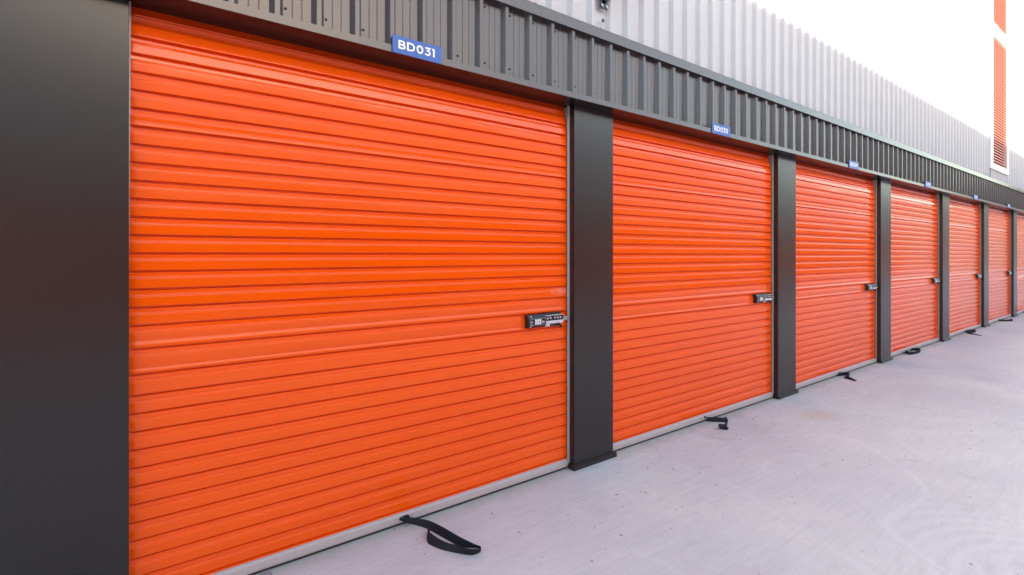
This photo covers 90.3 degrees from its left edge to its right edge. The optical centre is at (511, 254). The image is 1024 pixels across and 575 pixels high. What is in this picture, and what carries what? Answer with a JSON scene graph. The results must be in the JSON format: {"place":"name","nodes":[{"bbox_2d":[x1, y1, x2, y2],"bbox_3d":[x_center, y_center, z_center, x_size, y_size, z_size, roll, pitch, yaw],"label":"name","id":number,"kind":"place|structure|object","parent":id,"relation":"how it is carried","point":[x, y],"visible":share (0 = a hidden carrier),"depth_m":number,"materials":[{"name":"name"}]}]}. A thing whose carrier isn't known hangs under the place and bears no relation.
{"place":"outdoors","nodes":[
{"label":"outdoors","id":0,"kind":"place"},
{"bbox_2d":[255,312,1023,574],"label":"ground","id":1,"kind":"structure","parent":0,"point":[893,490],"depth_m":3.12,"materials":[{"name":"concrete"}]},
{"bbox_2d":[261,569,271,574],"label":"ground patch","id":2,"kind":"object","parent":1,"relation":"on","point":[267,572],"visible":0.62,"depth_m":2.38,"materials":[{"name":"grey concrete"}]},
{"bbox_2d":[399,515,480,554],"bbox_3d":[-0.383,1.460,2.658,0.537,0.056,0.121,0,0,35],"label":"pull strap","id":3,"kind":"object","parent":1,"relation":"on","point":[459,545],"visible":1,"depth_m":2.62,"materials":[{"name":"black fabric"}]},
{"bbox_2d":[0,0,1023,574],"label":"storage building","id":4,"kind":"structure","parent":1,"relation":"on","point":[910,94],"depth_m":3.40,"materials":[{"name":"grey metal"}]},
{"bbox_2d":[129,1,569,574],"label":"roller shutter","id":5,"kind":"object","parent":4,"relation":"attached to","point":[349,299],"visible":0.95,"depth_m":2.57,"materials":[{"name":"orange paint"}]},
{"bbox_2d":[392,34,441,63],"bbox_3d":[-0.503,-1.083,2.698,0.284,0.090,0.024,0,0,-37],"label":"unit sign","id":6,"kind":"object","parent":4,"relation":"attached to","point":[416,49],"visible":1,"depth_m":2.68,"materials":[{"name":"blue"}]},
{"bbox_2d":[613,119,773,450],"bbox_3d":[1.703,0.174,4.567,2.497,2.628,0.121,0,0,-37],"label":"roller shutter","id":7,"kind":"object","parent":4,"relation":"attached to","point":[693,281],"visible":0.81,"depth_m":4.42,"materials":[{"name":"orange paint"}]},
{"bbox_2d":[711,122,729,136],"bbox_3d":[1.812,-1.083,4.431,0.284,0.090,0.024,0,0,-37],"label":"unit sign","id":8,"kind":"object","parent":4,"relation":"attached to","point":[720,129],"visible":1,"depth_m":4.41,"materials":[{"name":"blue"}]},
{"bbox_2d":[796,162,877,388],"bbox_3d":[4.018,0.174,6.300,2.497,2.628,0.121,0,0,-37],"label":"roller shutter","id":9,"kind":"object","parent":4,"relation":"attached to","point":[836,273],"visible":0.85,"depth_m":6.23,"materials":[{"name":"orange paint"}]},
{"bbox_2d":[848,160,858,169],"bbox_3d":[4.127,-1.083,6.164,0.284,0.090,0.024,0,0,-37],"label":"unit sign","id":10,"kind":"object","parent":4,"relation":"attached to","point":[853,165],"visible":1,"depth_m":6.14,"materials":[{"name":"blue"}]},
{"bbox_2d":[891,184,939,356],"bbox_3d":[6.333,0.174,8.033,2.497,2.628,0.121,0,0,-37],"label":"roller shutter","id":11,"kind":"object","parent":4,"relation":"attached to","point":[915,280],"visible":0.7,"depth_m":8.01,"materials":[{"name":"orange paint"}]},
{"bbox_2d":[924,181,930,187],"bbox_3d":[6.443,-1.083,7.896,0.284,0.090,0.024,0,0,-37],"label":"unit sign","id":12,"kind":"object","parent":4,"relation":"attached to","point":[927,184],"visible":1,"depth_m":7.86,"materials":[{"name":"blue"}]},
{"bbox_2d":[949,198,981,336],"bbox_3d":[8.649,0.174,9.765,2.497,2.628,0.121,0,0,-37],"label":"roller shutter","id":13,"kind":"object","parent":4,"relation":"attached to","point":[965,276],"visible":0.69,"depth_m":9.78,"materials":[{"name":"orange paint"}]},
{"bbox_2d":[989,0,1008,175],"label":"louvre window","id":14,"kind":"structure","parent":4,"relation":"in","point":[998,9],"depth_m":10.95,"materials":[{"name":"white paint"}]},
{"bbox_2d":[989,207,1011,323],"bbox_3d":[10.964,0.174,11.498,2.497,2.628,0.121,0,0,-37],"label":"roller shutter","id":15,"kind":"object","parent":4,"relation":"attached to","point":[1000,273],"visible":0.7,"depth_m":11.58,"materials":[{"name":"orange paint"}]},
{"bbox_2d":[1017,214,1023,313],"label":"roller shutter","id":16,"kind":"object","parent":4,"relation":"attached to","point":[1020,263],"visible":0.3,"depth_m":12.97,"materials":[{"name":"orange paint"}]},
{"bbox_2d":[705,416,728,428],"bbox_3d":[1.837,1.466,4.447,0.200,0.044,0.253,0,0,-6],"label":"pull strap","id":17,"kind":"object","parent":1,"relation":"on","point":[719,419],"visible":1,"depth_m":4.53,"materials":[{"name":"black fabric"}]},
{"bbox_2d":[836,372,856,380],"bbox_3d":[4.079,1.467,6.138,0.185,0.042,0.259,0,0,-16],"label":"pull strap","id":18,"kind":"object","parent":1,"relation":"on","point":[847,374],"visible":1,"depth_m":6.22,"materials":[{"name":"black fabric"}]},
{"bbox_2d":[906,348,920,354],"bbox_3d":[6.096,1.467,7.745,0.491,0.041,0.130,0,0,-37],"label":"pull strap","id":19,"kind":"object","parent":1,"relation":"on","point":[917,350],"visible":1,"depth_m":7.70,"materials":[{"name":"black fabric"}]},
{"bbox_2d":[964,329,980,335],"bbox_3d":[8.710,1.467,9.651,0.202,0.042,0.618,0,0,32],"label":"pull strap","id":20,"kind":"object","parent":1,"relation":"on","point":[972,331],"visible":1,"depth_m":9.70,"materials":[{"name":"black fabric"}]}
]}

